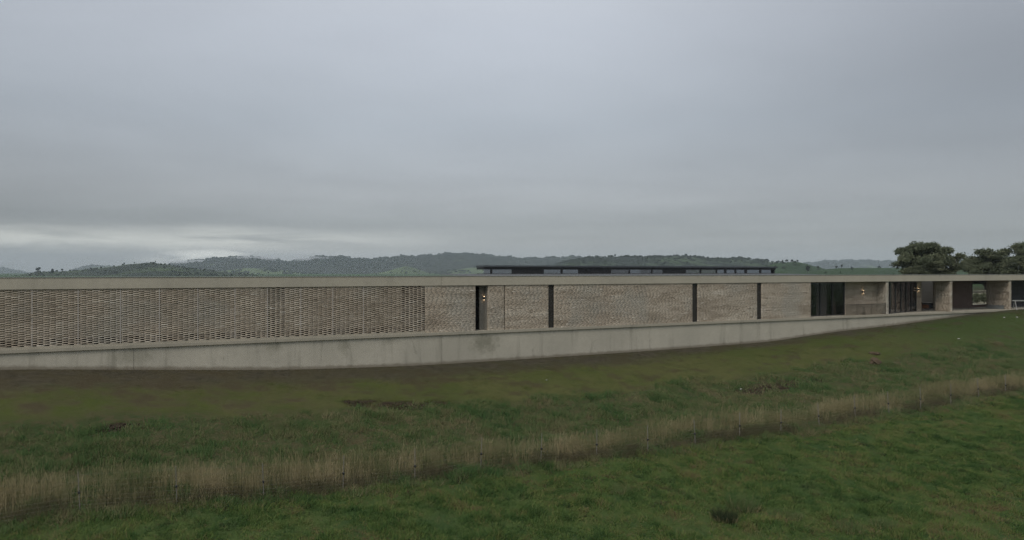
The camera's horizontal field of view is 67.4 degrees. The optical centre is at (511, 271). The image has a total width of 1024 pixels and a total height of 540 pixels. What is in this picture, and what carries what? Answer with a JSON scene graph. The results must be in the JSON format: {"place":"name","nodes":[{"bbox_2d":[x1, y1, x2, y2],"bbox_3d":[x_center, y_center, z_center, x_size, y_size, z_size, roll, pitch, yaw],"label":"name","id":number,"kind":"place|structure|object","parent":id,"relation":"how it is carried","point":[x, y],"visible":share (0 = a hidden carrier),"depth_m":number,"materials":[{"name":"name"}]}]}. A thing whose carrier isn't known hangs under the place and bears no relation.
{"place":"outdoors","nodes":[
{"label":"outdoors","id":0,"kind":"place"},
{"bbox_2d":[0,267,29,272],"bbox_3d":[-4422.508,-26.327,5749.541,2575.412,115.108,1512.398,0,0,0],"label":"hill","id":1,"kind":"structure","parent":0,"point":[4,270],"depth_m":5608.47,"materials":[{"name":"plant"}]},
{"bbox_2d":[71,264,113,270],"bbox_3d":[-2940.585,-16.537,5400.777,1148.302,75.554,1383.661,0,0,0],"label":"hill","id":2,"kind":"structure","parent":0,"point":[88,267],"depth_m":5381.93,"materials":[{"name":"plant"}]},
{"bbox_2d":[19,263,257,275],"bbox_3d":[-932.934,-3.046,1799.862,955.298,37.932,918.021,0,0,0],"label":"hill","id":3,"kind":"structure","parent":0,"point":[128,270],"depth_m":1690.70,"materials":[{"name":"green plant"}]},
{"bbox_2d":[219,268,299,273],"bbox_3d":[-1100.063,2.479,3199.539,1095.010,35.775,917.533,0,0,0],"label":"hill","id":4,"kind":"structure","parent":0,"point":[256,270],"depth_m":3099.06,"materials":[{"name":"green plant"}]},
{"bbox_2d":[174,253,579,273],"bbox_3d":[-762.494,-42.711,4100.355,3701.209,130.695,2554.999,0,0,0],"label":"hill","id":5,"kind":"structure","parent":0,"point":[317,268],"depth_m":3750.70,"materials":[{"name":"plant"}]},
{"bbox_2d":[15,252,817,275],"bbox_3d":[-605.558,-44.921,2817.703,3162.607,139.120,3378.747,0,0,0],"label":"hill woods","id":6,"kind":"object","parent":5,"relation":"on","point":[396,260],"visible":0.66,"depth_m":3736.43,"materials":[{"name":"plant"}]},
{"bbox_2d":[371,266,434,273],"bbox_3d":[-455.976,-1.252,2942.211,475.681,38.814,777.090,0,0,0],"label":"hill","id":7,"kind":"structure","parent":0,"point":[409,270],"depth_m":2844.22,"materials":[{"name":"green plant"}]},
{"bbox_2d":[443,267,483,273],"bbox_3d":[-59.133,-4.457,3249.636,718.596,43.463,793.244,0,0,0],"label":"hill","id":8,"kind":"structure","parent":0,"point":[472,270],"depth_m":3103.44,"materials":[{"name":"plant"}]},
{"bbox_2d":[0,273,1023,539],"bbox_3d":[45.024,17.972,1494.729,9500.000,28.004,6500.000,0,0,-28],"label":"ground","id":9,"kind":"structure","parent":0,"point":[114,401],"depth_m":39.33,"materials":[{"name":"green plant"}]},
{"bbox_2d":[102,379,824,431],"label":"soil clods","id":10,"kind":"object","parent":9,"relation":"on","point":[410,404],"visible":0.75,"depth_m":41.26,"materials":[{"name":"brown soil"}]},
{"bbox_2d":[0,312,985,369],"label":"retaining wall","id":11,"kind":"structure","parent":9,"relation":"on","point":[396,351],"depth_m":49.89,"materials":[{"name":"concrete"}]},
{"bbox_2d":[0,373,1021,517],"bbox_3d":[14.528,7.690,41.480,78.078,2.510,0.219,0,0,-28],"label":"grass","id":12,"kind":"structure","parent":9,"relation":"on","point":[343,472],"depth_m":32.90,"materials":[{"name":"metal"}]},
{"bbox_2d":[0,265,1023,353],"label":"house","id":13,"kind":"structure","parent":9,"relation":"on","point":[47,314],"depth_m":50.14,"materials":[{"name":"concrete"}]},
{"bbox_2d":[263,287,284,336],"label":"brick wall","id":14,"kind":"structure","parent":13,"relation":"in","point":[271,288],"depth_m":45.52,"materials":[{"name":"brick"}]},
{"bbox_2d":[465,285,477,328],"bbox_3d":[-3.111,2.441,52.609,1.703,3.015,0.060,0,0,-28],"label":"entry door","id":15,"kind":"structure","parent":13,"relation":"in","point":[476,303],"depth_m":52.93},
{"bbox_2d":[548,285,553,327],"bbox_3d":[2.716,2.441,54.126,0.467,3.015,0.090,0,0,-28],"label":"slot window","id":16,"kind":"structure","parent":13,"relation":"in","point":[551,287],"depth_m":54.16,"materials":[{"name":"glass"}]},
{"bbox_2d":[692,283,696,321],"bbox_3d":[14.300,2.441,60.329,0.516,3.015,0.090,0,0,-28],"label":"slot window","id":17,"kind":"structure","parent":13,"relation":"in","point":[694,289],"depth_m":60.34,"materials":[{"name":"glass"}]},
{"bbox_2d":[757,283,760,318],"bbox_3d":[20.397,2.441,63.596,0.502,3.015,0.090,0,0,-28],"label":"slot window","id":18,"kind":"structure","parent":13,"relation":"in","point":[758,284],"depth_m":63.63,"materials":[{"name":"glass"}]},
{"bbox_2d":[833,291,835,314],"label":"timber plank","id":19,"kind":"object","parent":13,"relation":"on","point":[834,309],"visible":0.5,"depth_m":70.00,"materials":[{"name":"black wood"}]},
{"bbox_2d":[889,281,916,313],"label":"folding doors","id":20,"kind":"structure","parent":13,"relation":"in","point":[893,281],"depth_m":74.73,"materials":[{"name":"metal"}]},
{"bbox_2d":[922,302,932,309],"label":"table","id":21,"kind":"object","parent":13,"relation":"on","point":[930,304],"visible":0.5,"depth_m":79.71,"materials":[{"name":"metal"}]},
{"bbox_2d":[972,283,985,304],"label":"window frame","id":22,"kind":"structure","parent":13,"relation":"in","point":[972,283],"depth_m":84.70,"materials":[{"name":"metal"}]},
{"bbox_2d":[0,393,1023,539],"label":"pasture grass","id":23,"kind":"structure","parent":9,"relation":"on","point":[939,475],"depth_m":31.35,"materials":[{"name":"green plant"}]},
{"bbox_2d":[0,338,1023,534],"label":"bank weeds","id":24,"kind":"object","parent":9,"relation":"on","point":[97,443],"visible":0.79,"depth_m":37.73,"materials":[{"name":"green plant"}]},
{"bbox_2d":[0,348,1023,526],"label":"dry grass","id":25,"kind":"structure","parent":9,"relation":"on","point":[930,392],"depth_m":32.91,"materials":[{"name":"beige plant"}]},
{"bbox_2d":[609,482,630,493],"bbox_3d":[4.372,8.943,31.794,1.320,0.270,1.325,0,0,0],"label":"grass tussock","id":26,"kind":"object","parent":9,"relation":"on","point":[622,491],"depth_m":31.63,"materials":[{"name":"green plant"}]},
{"bbox_2d":[707,504,739,523],"bbox_3d":[8.226,9.347,29.752,1.246,0.600,1.355,0,0,0],"label":"grass tussock","id":27,"kind":"object","parent":9,"relation":"on","point":[728,517],"depth_m":29.65,"materials":[{"name":"green plant"}]},
{"bbox_2d":[724,486,761,512],"bbox_3d":[9.426,9.274,31.325,1.757,0.875,1.802,0,0,0],"label":"grass tussock","id":28,"kind":"object","parent":9,"relation":"on","point":[750,504],"depth_m":31.09,"materials":[{"name":"green plant"}]},
{"bbox_2d":[773,506,803,520],"bbox_3d":[11.033,9.612,30.604,1.281,0.358,1.389,0,0,0],"label":"grass tussock","id":29,"kind":"object","parent":9,"relation":"on","point":[796,513],"depth_m":30.54,"materials":[{"name":"green plant"}]},
{"bbox_2d":[831,518,864,533],"bbox_3d":[13.026,9.833,29.814,1.362,0.380,1.406,0,0,0],"label":"grass tussock","id":30,"kind":"object","parent":9,"relation":"on","point":[838,525],"depth_m":29.68,"materials":[{"name":"green plant"}]},
{"bbox_2d":[869,357,881,364],"bbox_3d":[27.308,6.832,57.711,0.962,0.785,0.754,0,0,0],"label":"clay mound","id":31,"kind":"object","parent":9,"relation":"on","point":[874,361],"visible":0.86,"depth_m":57.48,"materials":[{"name":"brown soil"}]},
{"bbox_2d":[865,514,898,529],"bbox_3d":[14.491,9.750,29.936,1.238,0.423,1.233,0,0,0],"label":"grass tussock","id":32,"kind":"object","parent":9,"relation":"on","point":[882,522],"depth_m":29.87,"materials":[{"name":"green plant"}]},
{"bbox_2d":[889,241,968,274],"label":"gum tree","id":33,"kind":"object","parent":9,"relation":"on","point":[927,258],"visible":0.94,"depth_m":123.44,"materials":[{"name":"green plant"}]},
{"bbox_2d":[973,291,985,302],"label":"courtyard wall","id":34,"kind":"structure","parent":9,"relation":"on","point":[979,293],"depth_m":100.79,"materials":[{"name":"concrete"}]},
{"bbox_2d":[960,247,1005,290],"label":"gum tree","id":35,"kind":"object","parent":9,"relation":"on","point":[988,260],"visible":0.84,"depth_m":138.93,"materials":[{"name":"green plant"}]},
{"bbox_2d":[996,241,1023,273],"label":"gum tree","id":36,"kind":"object","parent":9,"relation":"on","point":[1010,266],"visible":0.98,"depth_m":131.38,"materials":[{"name":"green plant"}]},
{"bbox_2d":[0,0,1023,272],"label":"sky","id":37,"kind":"structure","parent":0,"point":[137,131],"materials":[{"name":"grey"}]},
{"bbox_2d":[550,256,779,272],"bbox_3d":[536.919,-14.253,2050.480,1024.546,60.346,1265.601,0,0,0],"label":"hill","id":38,"kind":"structure","parent":0,"point":[630,261],"depth_m":1934.76,"materials":[{"name":"green plant"}]},
{"bbox_2d":[768,262,822,273],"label":"hill","id":39,"kind":"structure","parent":0,"point":[791,268],"depth_m":1176.72,"materials":[{"name":"green plant"}]},
{"bbox_2d":[798,268,1020,274],"bbox_3d":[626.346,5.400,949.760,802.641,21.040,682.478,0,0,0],"label":"hill","id":40,"kind":"structure","parent":0,"point":[869,271],"depth_m":895.08,"materials":[{"name":"plant"}]},
{"bbox_2d":[803,256,1019,268],"bbox_3d":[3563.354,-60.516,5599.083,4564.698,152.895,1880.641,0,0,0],"label":"hill","id":41,"kind":"structure","parent":0,"point":[846,263],"depth_m":5551.81,"materials":[{"name":"green plant"}]},
{"bbox_2d":[987,305,1003,308],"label":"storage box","id":42,"kind":"object","parent":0,"point":[995,306],"visible":0.98,"depth_m":81.11,"materials":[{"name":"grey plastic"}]},
{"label":"courtyard paving","id":43,"kind":"structure","parent":0,"visible":0},
{"bbox_2d":[973,293,981,303],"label":"shrub","id":44,"kind":"object","parent":43,"relation":"on","point":[977,298],"visible":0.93,"depth_m":98.81,"materials":[{"name":"green plant"}]},
{"bbox_2d":[980,292,985,303],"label":"shrub","id":45,"kind":"object","parent":43,"relation":"on","point":[983,296],"visible":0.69,"depth_m":98.81,"materials":[{"name":"green plant"}]}
]}

